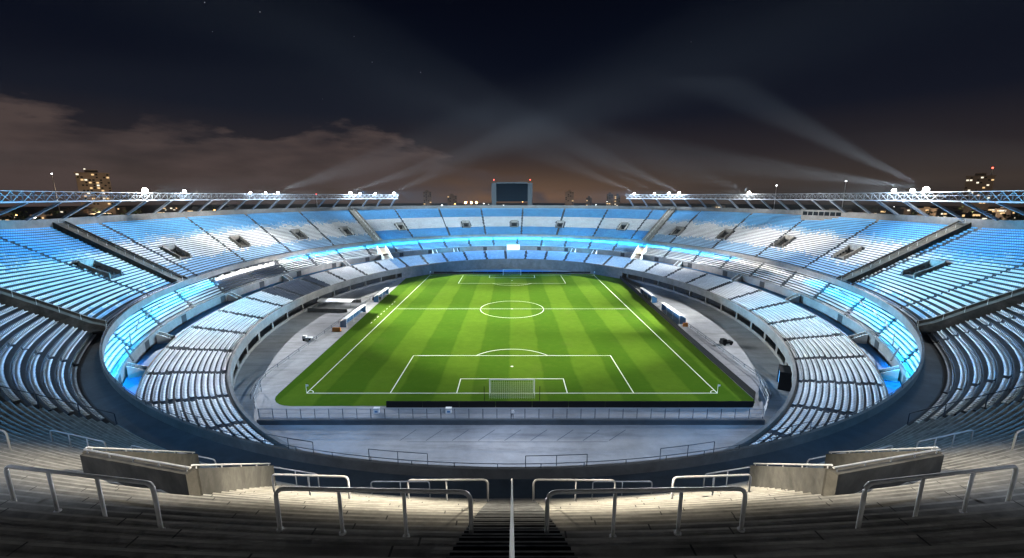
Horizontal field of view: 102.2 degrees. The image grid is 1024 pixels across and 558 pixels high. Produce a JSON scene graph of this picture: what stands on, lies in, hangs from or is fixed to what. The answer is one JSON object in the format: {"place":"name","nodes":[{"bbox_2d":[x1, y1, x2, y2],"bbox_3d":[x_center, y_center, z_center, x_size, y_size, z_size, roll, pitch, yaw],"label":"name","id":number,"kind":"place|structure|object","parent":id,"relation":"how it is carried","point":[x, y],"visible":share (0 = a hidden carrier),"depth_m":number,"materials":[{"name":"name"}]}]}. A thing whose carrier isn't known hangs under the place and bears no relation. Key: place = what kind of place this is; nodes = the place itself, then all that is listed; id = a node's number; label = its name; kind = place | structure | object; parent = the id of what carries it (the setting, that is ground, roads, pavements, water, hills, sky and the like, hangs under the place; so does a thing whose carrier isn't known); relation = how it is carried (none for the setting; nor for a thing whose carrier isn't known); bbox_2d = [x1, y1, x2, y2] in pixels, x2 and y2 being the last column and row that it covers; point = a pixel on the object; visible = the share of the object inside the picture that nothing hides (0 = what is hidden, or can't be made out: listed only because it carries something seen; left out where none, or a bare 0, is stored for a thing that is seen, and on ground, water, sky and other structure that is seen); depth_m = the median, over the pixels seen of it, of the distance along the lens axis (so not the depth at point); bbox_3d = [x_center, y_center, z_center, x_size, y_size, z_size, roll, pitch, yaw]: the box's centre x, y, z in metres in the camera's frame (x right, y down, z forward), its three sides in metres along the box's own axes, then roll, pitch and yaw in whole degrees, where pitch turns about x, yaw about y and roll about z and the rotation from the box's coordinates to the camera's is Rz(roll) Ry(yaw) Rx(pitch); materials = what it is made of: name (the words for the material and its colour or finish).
{"place":"outdoors","nodes":[
{"label":"outdoors","id":0,"kind":"place"},
{"bbox_2d":[34,207,47,213],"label":"town house","id":1,"kind":"structure","parent":0,"point":[36,210],"depth_m":612.37,"materials":[{"name":"grey"}]},
{"bbox_2d":[47,207,67,214],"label":"town house","id":2,"kind":"structure","parent":0,"point":[56,209],"depth_m":573.72,"materials":[{"name":"brown"}]},
{"bbox_2d":[115,206,126,214],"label":"town house","id":3,"kind":"structure","parent":0,"point":[119,210],"depth_m":576.69,"materials":[{"name":"brown"}]},
{"bbox_2d":[163,205,178,211],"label":"town house","id":4,"kind":"structure","parent":0,"point":[170,207],"depth_m":617.16,"materials":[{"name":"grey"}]},
{"bbox_2d":[233,268,789,466],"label":"apron pavement","id":5,"kind":"structure","parent":0,"point":[750,349],"depth_m":61.44,"materials":[{"name":"concrete"}]},
{"bbox_2d":[122,259,400,449],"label":"tier","id":6,"kind":"object","parent":5,"relation":"on","point":[148,359],"visible":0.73,"depth_m":74.61,"materials":[{"name":"concrete"}]},
{"bbox_2d":[126,362,148,377],"bbox_3d":[-55.644,13.287,61.603,2.400,1.900,1.940,-9,14,-38],"label":"stair head","id":7,"kind":"object","parent":6,"relation":"on","point":[135,370],"visible":0.8,"depth_m":60.91},
{"bbox_2d":[156,331,175,343],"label":"stair head","id":8,"kind":"object","parent":6,"relation":"on","point":[162,337],"visible":0.79,"depth_m":74.91},
{"bbox_2d":[227,292,241,300],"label":"stair head","id":9,"kind":"object","parent":6,"relation":"on","point":[233,297],"visible":0.88,"depth_m":105.18},
{"bbox_2d":[104,244,384,385],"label":"tier","id":10,"kind":"object","parent":6,"relation":"on","point":[142,349],"visible":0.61,"depth_m":103.33,"materials":[{"name":"concrete"}]},
{"bbox_2d":[377,245,392,259],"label":"access stairs","id":11,"kind":"structure","parent":10,"relation":"on","point":[381,251],"depth_m":178.12,"materials":[{"name":"white paint"}]},
{"bbox_2d":[282,274,292,280],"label":"stair head","id":12,"kind":"object","parent":6,"relation":"on","point":[286,278],"visible":0.83,"depth_m":129.59},
{"bbox_2d":[0,208,1023,444],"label":"stadium seats","id":13,"kind":"object","parent":6,"relation":"on","point":[434,223],"visible":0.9,"depth_m":95.36,"materials":[{"name":"blue plastic"}]},
{"bbox_2d":[302,335,313,340],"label":"equipment cart","id":14,"kind":"object","parent":5,"relation":"on","point":[304,337],"visible":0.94,"depth_m":93.24,"materials":[{"name":"paint"}]},
{"bbox_2d":[250,277,398,398],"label":"barrier","id":15,"kind":"object","parent":5,"relation":"on","point":[255,385],"visible":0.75,"depth_m":87.04,"materials":[{"name":"blue paint"}]},
{"bbox_2d":[307,298,360,311],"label":"players tunnel","id":16,"kind":"structure","parent":5,"relation":"on","point":[334,300],"depth_m":120.68,"materials":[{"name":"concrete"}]},
{"bbox_2d":[332,327,340,331],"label":"equipment barrier","id":17,"kind":"object","parent":5,"relation":"on","point":[336,329],"visible":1,"depth_m":99.59,"materials":[{"name":"orange plastic"}]},
{"bbox_2d":[340,305,365,326],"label":"team dugout","id":18,"kind":"object","parent":5,"relation":"on","point":[352,315],"visible":0.99,"depth_m":108.08,"materials":[{"name":"grey plastic"}]},
{"bbox_2d":[374,288,388,301],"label":"team dugout","id":19,"kind":"object","parent":5,"relation":"on","point":[382,293],"visible":0.97,"depth_m":131.69,"materials":[{"name":"grey plastic"}]},
{"bbox_2d":[253,379,768,424],"bbox_3d":[-0.300,18.781,63.712,83.110,2.300,10.248,0,11,0],"label":"pitch fence","id":20,"kind":"object","parent":5,"relation":"on","point":[521,420],"visible":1,"depth_m":58.88,"materials":[{"name":"grey metal"}]},
{"bbox_2d":[434,272,589,273],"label":"perimeter board","id":21,"kind":"object","parent":5,"relation":"on","point":[511,273],"visible":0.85,"depth_m":174.76,"materials":[{"name":"blue"}]},
{"bbox_2d":[469,270,554,271],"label":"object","id":22,"kind":"structure","parent":5,"relation":"on","point":[511,271],"depth_m":179.87,"materials":[{"name":"black"}]},
{"bbox_2d":[399,430,624,440],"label":"bay markings","id":23,"kind":"object","parent":5,"relation":"on","point":[515,433],"visible":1,"depth_m":56.28,"materials":[{"name":"grey paint"}]},
{"bbox_2d":[391,250,634,278],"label":"tier","id":24,"kind":"object","parent":5,"relation":"on","point":[408,271],"visible":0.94,"depth_m":181.47,"materials":[{"name":"plastic"}]},
{"bbox_2d":[377,237,646,257],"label":"tier","id":25,"kind":"object","parent":24,"relation":"on","point":[527,243],"visible":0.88,"depth_m":204.05,"materials":[{"name":"concrete"}]},
{"bbox_2d":[507,244,519,249],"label":"lit box","id":26,"kind":"object","parent":24,"relation":"on","point":[513,246],"visible":0.93,"depth_m":203.00,"materials":[{"name":"white paint"}]},
{"bbox_2d":[275,274,754,405],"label":"pitch","id":27,"kind":"object","parent":5,"relation":"on","point":[443,314],"visible":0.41,"depth_m":87.38,"materials":[{"name":"green plant"}]},
{"bbox_2d":[489,379,534,398],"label":"football goal","id":28,"kind":"object","parent":27,"relation":"on","point":[512,379],"visible":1,"depth_m":67.22,"materials":[{"name":"white paint"}]},
{"bbox_2d":[307,275,716,392],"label":"pitch markings","id":29,"kind":"object","parent":27,"relation":"on","point":[510,355],"visible":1,"depth_m":84.61,"materials":[{"name":"white paint"}]},
{"bbox_2d":[620,276,755,405],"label":"perimeter board","id":30,"kind":"object","parent":27,"relation":"on","point":[749,390],"visible":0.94,"depth_m":86.11,"materials":[{"name":"black"}]},
{"bbox_2d":[386,401,753,406],"bbox_3d":[8.885,19.311,63.691,56.570,1.030,0.090,0,11,0],"label":"perimeter board","id":31,"kind":"object","parent":5,"relation":"on","point":[570,404],"visible":1,"depth_m":63.65,"materials":[{"name":"black"}]},
{"bbox_2d":[640,288,656,302],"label":"team dugout","id":32,"kind":"object","parent":5,"relation":"on","point":[651,296],"visible":0.91,"depth_m":130.32,"materials":[{"name":"blue"}]},
{"bbox_2d":[661,302,685,323],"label":"team dugout","id":33,"kind":"object","parent":5,"relation":"on","point":[677,315],"visible":0.99,"depth_m":110.74,"materials":[{"name":"blue"}]},
{"bbox_2d":[624,277,771,398],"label":"barrier","id":34,"kind":"object","parent":5,"relation":"on","point":[724,351],"visible":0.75,"depth_m":82.73,"materials":[{"name":"blue paint"}]},
{"bbox_2d":[719,338,733,345],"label":"equipment cart","id":35,"kind":"object","parent":5,"relation":"on","point":[724,341],"visible":1,"depth_m":90.42,"materials":[{"name":"black"}]},
{"bbox_2d":[623,259,901,449],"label":"tier","id":36,"kind":"object","parent":5,"relation":"on","point":[875,358],"visible":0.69,"depth_m":74.97,"materials":[{"name":"concrete"}]},
{"bbox_2d":[731,274,741,280],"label":"stair head","id":37,"kind":"object","parent":36,"relation":"on","point":[736,278],"visible":0.83,"depth_m":129.59},
{"bbox_2d":[639,244,919,385],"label":"tier","id":38,"kind":"object","parent":36,"relation":"on","point":[881,348],"visible":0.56,"depth_m":104.47,"materials":[{"name":"concrete"}]},
{"bbox_2d":[631,245,646,259],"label":"access stairs","id":39,"kind":"structure","parent":38,"relation":"on","point":[642,251],"depth_m":178.12,"materials":[{"name":"white paint"}]},
{"bbox_2d":[785,294,799,302],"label":"stair head","id":40,"kind":"object","parent":36,"relation":"on","point":[795,298],"visible":0.9,"depth_m":103.68},
{"bbox_2d":[848,331,867,343],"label":"stair head","id":41,"kind":"object","parent":36,"relation":"on","point":[861,337],"visible":0.79,"depth_m":74.91},
{"bbox_2d":[878,365,899,381],"bbox_3d":[54.849,13.521,60.426,2.400,1.900,1.940,9,15,39],"label":"stair head","id":42,"kind":"object","parent":36,"relation":"on","point":[890,373],"visible":0.75,"depth_m":59.75},
{"bbox_2d":[777,364,791,391],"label":"blue skip","id":43,"kind":"object","parent":5,"relation":"on","point":[784,379],"visible":0.8,"depth_m":69.21,"materials":[{"name":"black metal"}]},
{"bbox_2d":[0,203,1023,219],"bbox_3d":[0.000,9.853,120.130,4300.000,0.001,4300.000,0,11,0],"label":"ground","id":44,"kind":"structure","parent":0,"point":[145,208],"depth_m":1441.93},
{"bbox_2d":[0,210,10,219],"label":"town house","id":45,"kind":"structure","parent":44,"relation":"on","point":[6,214],"depth_m":495.45,"materials":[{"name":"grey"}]},
{"bbox_2d":[30,213,52,219],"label":"town house","id":46,"kind":"structure","parent":44,"relation":"on","point":[42,215],"depth_m":466.20,"materials":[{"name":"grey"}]},
{"bbox_2d":[46,213,82,218],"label":"town house","id":47,"kind":"structure","parent":44,"relation":"on","point":[59,215],"depth_m":304.30,"materials":[{"name":"grey"}]},
{"bbox_2d":[0,302,146,425],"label":"grandstand block","id":48,"kind":"structure","parent":44,"relation":"on","point":[100,387],"depth_m":47.00,"materials":[{"name":"concrete"}]},
{"bbox_2d":[0,287,107,335],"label":"walkway ramp","id":49,"kind":"structure","parent":48,"relation":"on","point":[35,306],"depth_m":60.99,"materials":[{"name":"concrete"}]},
{"bbox_2d":[0,386,116,423],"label":"guard rail","id":50,"kind":"object","parent":48,"relation":"on","point":[60,400],"visible":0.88,"depth_m":35.18,"materials":[{"name":"grey metal"}]},
{"bbox_2d":[62,207,88,216],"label":"town house","id":51,"kind":"structure","parent":44,"relation":"on","point":[83,212],"depth_m":436.27,"materials":[{"name":"grey"}]},
{"bbox_2d":[0,218,185,332],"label":"grandstand block","id":52,"kind":"structure","parent":44,"relation":"on","point":[99,268],"depth_m":83.48,"materials":[{"name":"concrete"}]},
{"bbox_2d":[74,168,115,214],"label":"tower block","id":53,"kind":"structure","parent":44,"relation":"on","point":[91,180],"depth_m":518.42,"materials":[{"name":"brown"}]},
{"bbox_2d":[146,209,175,212],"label":"town house","id":54,"kind":"structure","parent":44,"relation":"on","point":[163,211],"depth_m":425.57,"materials":[{"name":"grey"}]},
{"bbox_2d":[185,207,208,211],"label":"town house","id":55,"kind":"structure","parent":44,"relation":"on","point":[196,209],"depth_m":414.72,"materials":[{"name":"grey"}]},
{"bbox_2d":[57,207,379,284],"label":"grandstand block","id":56,"kind":"structure","parent":44,"relation":"on","point":[180,254],"depth_m":141.64,"materials":[{"name":"plastic"}]},
{"bbox_2d":[52,219,187,283],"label":"walkway ramp","id":57,"kind":"structure","parent":56,"relation":"on","point":[115,250],"depth_m":99.40,"materials":[{"name":"concrete"}]},
{"bbox_2d":[0,190,397,220],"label":"roof truss","id":58,"kind":"object","parent":56,"relation":"on","point":[57,203],"visible":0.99,"depth_m":115.75,"materials":[{"name":"metal"}]},
{"bbox_2d":[423,190,431,205],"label":"tower block","id":59,"kind":"structure","parent":44,"relation":"on","point":[426,197],"depth_m":800.68,"materials":[{"name":"black"}]},
{"bbox_2d":[447,194,456,204],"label":"tower block","id":60,"kind":"structure","parent":44,"relation":"on","point":[451,199],"depth_m":801.45,"materials":[{"name":"brown"}]},
{"bbox_2d":[352,205,671,242],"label":"grandstand block","id":61,"kind":"structure","parent":44,"relation":"on","point":[479,231],"depth_m":229.95,"materials":[{"name":"concrete"}]},
{"bbox_2d":[348,208,381,240],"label":"walkway ramp","id":62,"kind":"structure","parent":61,"relation":"on","point":[365,225],"depth_m":204.33,"materials":[{"name":"concrete"}]},
{"bbox_2d":[642,208,675,240],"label":"walkway ramp","id":63,"kind":"structure","parent":61,"relation":"on","point":[657,226],"depth_m":204.16,"materials":[{"name":"concrete"}]},
{"bbox_2d":[491,179,532,204],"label":"scoreboard","id":64,"kind":"object","parent":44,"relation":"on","point":[511,191],"visible":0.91,"depth_m":260.15,"materials":[{"name":"black"}]},
{"bbox_2d":[1,206,1023,219],"bbox_3d":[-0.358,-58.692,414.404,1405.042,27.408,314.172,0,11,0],"label":"distant woods","id":65,"kind":"object","parent":44,"relation":"on","point":[22,217],"visible":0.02,"depth_m":432.66,"materials":[{"name":"black plant"}]},
{"bbox_2d":[565,190,573,204],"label":"tower block","id":66,"kind":"structure","parent":44,"relation":"on","point":[569,197],"depth_m":800.68,"materials":[{"name":"black"}]},
{"bbox_2d":[586,196,591,205],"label":"tower block","id":67,"kind":"structure","parent":44,"relation":"on","point":[588,200],"depth_m":821.88,"materials":[{"name":"grey"}]},
{"bbox_2d":[606,192,612,205],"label":"tower block","id":68,"kind":"structure","parent":44,"relation":"on","point":[609,200],"depth_m":801.14,"materials":[{"name":"black"}]},
{"bbox_2d":[614,194,619,205],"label":"tower block","id":69,"kind":"structure","parent":44,"relation":"on","point":[617,200],"depth_m":821.68,"materials":[{"name":"grey"}]},
{"bbox_2d":[644,207,966,284],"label":"grandstand block","id":70,"kind":"structure","parent":44,"relation":"on","point":[843,254],"depth_m":140.62,"materials":[{"name":"plastic"}]},
{"bbox_2d":[626,190,1023,220],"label":"roof truss","id":71,"kind":"object","parent":70,"relation":"on","point":[966,203],"visible":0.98,"depth_m":115.36,"materials":[{"name":"metal"}]},
{"bbox_2d":[801,209,849,220],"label":"press cabin","id":72,"kind":"object","parent":70,"relation":"on","point":[812,214],"visible":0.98,"depth_m":146.21,"materials":[{"name":"concrete"}]},
{"bbox_2d":[836,219,971,283],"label":"walkway ramp","id":73,"kind":"structure","parent":70,"relation":"on","point":[909,249],"depth_m":99.39,"materials":[{"name":"concrete"}]},
{"bbox_2d":[870,208,894,213],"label":"town house","id":74,"kind":"structure","parent":44,"relation":"on","point":[880,210],"depth_m":477.83,"materials":[{"name":"grey"}]},
{"bbox_2d":[917,207,937,215],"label":"town house","id":75,"kind":"structure","parent":44,"relation":"on","point":[924,209],"depth_m":526.27,"materials":[{"name":"grey"}]},
{"bbox_2d":[838,218,1023,332],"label":"grandstand block","id":76,"kind":"structure","parent":44,"relation":"on","point":[920,270],"depth_m":83.40,"materials":[{"name":"concrete"}]},
{"bbox_2d":[935,208,962,216],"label":"town house","id":77,"kind":"structure","parent":44,"relation":"on","point":[942,212],"depth_m":475.30,"materials":[{"name":"grey"}]},
{"bbox_2d":[877,302,1023,425],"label":"grandstand block","id":78,"kind":"structure","parent":44,"relation":"on","point":[923,386],"depth_m":47.11,"materials":[{"name":"concrete"}]},
{"bbox_2d":[907,386,1023,423],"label":"guard rail","id":79,"kind":"object","parent":78,"relation":"on","point":[963,400],"visible":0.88,"depth_m":35.18,"materials":[{"name":"grey metal"}]},
{"bbox_2d":[916,287,1023,335],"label":"walkway ramp","id":80,"kind":"structure","parent":78,"relation":"on","point":[994,304],"depth_m":60.98,"materials":[{"name":"concrete"}]},
{"bbox_2d":[947,211,969,217],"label":"town house","id":81,"kind":"structure","parent":44,"relation":"on","point":[963,215],"depth_m":376.79,"materials":[{"name":"grey"}]},
{"bbox_2d":[960,167,995,214],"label":"tower block","id":82,"kind":"structure","parent":44,"relation":"on","point":[980,182],"depth_m":558.08,"materials":[{"name":"black"}]},
{"bbox_2d":[971,210,996,219],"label":"town house","id":83,"kind":"structure","parent":44,"relation":"on","point":[981,215],"depth_m":340.63,"materials":[{"name":"grey"}]},
{"bbox_2d":[995,207,1010,219],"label":"town house","id":84,"kind":"structure","parent":44,"relation":"on","point":[1003,211],"depth_m":471.84,"materials":[{"name":"grey"}]},
{"bbox_2d":[0,401,1023,557],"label":"grandstand block","id":85,"kind":"structure","parent":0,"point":[778,523],"depth_m":10.38,"materials":[{"name":"concrete"}]},
{"bbox_2d":[0,429,11,449],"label":"handrail","id":86,"kind":"object","parent":85,"relation":"on","point":[7,437],"visible":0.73,"depth_m":18.24,"materials":[{"name":"grey metal"}]},
{"bbox_2d":[49,430,106,450],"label":"handrail","id":87,"kind":"object","parent":85,"relation":"on","point":[87,438],"visible":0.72,"depth_m":23.65,"materials":[{"name":"grey metal"}]},
{"bbox_2d":[4,465,165,527],"bbox_3d":[-8.211,4.207,7.813,4.659,1.870,0.124,4,12,18],"label":"handrail","id":88,"kind":"object","parent":85,"relation":"on","point":[98,478],"visible":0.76,"depth_m":7.57,"materials":[{"name":"grey metal"}]},
{"bbox_2d":[80,447,275,495],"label":"vomitory wall","id":89,"kind":"structure","parent":85,"relation":"on","point":[178,473],"depth_m":13.40,"materials":[{"name":"concrete"}]},
{"bbox_2d":[274,467,319,486],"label":"handrail","id":90,"kind":"object","parent":85,"relation":"on","point":[299,471],"visible":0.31,"depth_m":24.71,"materials":[{"name":"grey metal"}]},
{"bbox_2d":[271,473,350,498],"bbox_3d":[-7.228,7.575,14.760,3.786,2.151,0.124,4,12,21],"label":"handrail","id":91,"kind":"object","parent":85,"relation":"on","point":[313,475],"visible":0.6,"depth_m":14.62,"materials":[{"name":"white metal"}]},
{"bbox_2d":[274,486,472,536],"bbox_3d":[-2.345,3.946,6.955,3.461,1.052,0.120,1,11,4],"label":"handrail","id":92,"kind":"object","parent":85,"relation":"on","point":[338,490],"visible":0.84,"depth_m":6.88,"materials":[{"name":"grey metal"}]},
{"bbox_2d":[371,481,430,496],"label":"handrail","id":93,"kind":"object","parent":85,"relation":"on","point":[400,484],"visible":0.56,"depth_m":24.82,"materials":[{"name":"grey metal"}]},
{"bbox_2d":[407,479,488,501],"bbox_3d":[-2.416,7.990,15.288,3.398,2.040,0.124,4,12,18],"label":"handrail","id":94,"kind":"object","parent":85,"relation":"on","point":[446,480],"visible":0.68,"depth_m":15.15,"materials":[{"name":"white metal"}]},
{"bbox_2d":[446,498,577,557],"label":"stairs","id":95,"kind":"structure","parent":85,"relation":"on","point":[489,537],"depth_m":6.74,"materials":[{"name":"paint"}]},
{"bbox_2d":[509,479,514,557],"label":"handrail","id":96,"kind":"object","parent":95,"relation":"on","point":[511,552],"visible":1,"depth_m":2.66,"materials":[{"name":"grey metal"}]},
{"bbox_2d":[532,479,615,500],"bbox_3d":[2.346,7.983,15.263,3.447,2.063,0.124,-4,12,-18],"label":"handrail","id":97,"kind":"object","parent":85,"relation":"on","point":[575,480],"visible":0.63,"depth_m":15.08,"materials":[{"name":"white metal"}]},
{"bbox_2d":[592,481,652,496],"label":"handrail","id":98,"kind":"object","parent":85,"relation":"on","point":[622,483],"visible":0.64,"depth_m":24.82,"materials":[{"name":"grey metal"}]},
{"bbox_2d":[545,486,747,536],"bbox_3d":[2.270,3.945,6.949,3.511,1.058,0.120,-1,11,-4],"label":"handrail","id":99,"kind":"object","parent":85,"relation":"on","point":[680,490],"visible":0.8,"depth_m":6.87,"materials":[{"name":"grey metal"}]},
{"bbox_2d":[671,474,751,498],"bbox_3d":[7.151,7.580,14.730,3.841,2.151,0.124,-4,12,-21],"label":"handrail","id":100,"kind":"object","parent":85,"relation":"on","point":[714,476],"visible":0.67,"depth_m":14.61,"materials":[{"name":"white metal"}]},
{"bbox_2d":[703,467,749,486],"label":"handrail","id":101,"kind":"object","parent":85,"relation":"on","point":[723,471],"visible":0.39,"depth_m":24.71,"materials":[{"name":"grey metal"}]},
{"bbox_2d":[748,447,943,495],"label":"vomitory wall","id":102,"kind":"structure","parent":85,"relation":"on","point":[845,473],"depth_m":13.41,"materials":[{"name":"concrete"}]},
{"bbox_2d":[855,465,1018,528],"bbox_3d":[8.114,4.198,7.779,4.727,1.902,0.124,-4,12,-18],"label":"handrail","id":103,"kind":"object","parent":85,"relation":"on","point":[923,477],"visible":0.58,"depth_m":7.53,"materials":[{"name":"grey metal"}]},
{"bbox_2d":[915,430,973,450],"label":"handrail","id":104,"kind":"object","parent":85,"relation":"on","point":[935,438],"visible":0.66,"depth_m":23.66,"materials":[{"name":"grey metal"}]},
{"bbox_2d":[1011,429,1023,449],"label":"handrail","id":105,"kind":"object","parent":85,"relation":"on","point":[1014,439],"visible":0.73,"depth_m":18.24,"materials":[{"name":"grey metal"}]},
{"bbox_2d":[0,0,1023,206],"label":"sky","id":106,"kind":"structure","parent":0,"point":[594,99],"materials":[{"name":"black"}]},
{"bbox_2d":[890,207,903,214],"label":"town house","id":107,"kind":"structure","parent":0,"point":[900,211],"depth_m":568.25,"materials":[{"name":"grey"}]},
{"bbox_2d":[901,208,911,214],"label":"town house","id":108,"kind":"structure","parent":0,"point":[907,211],"depth_m":600.29,"materials":[{"name":"grey"}]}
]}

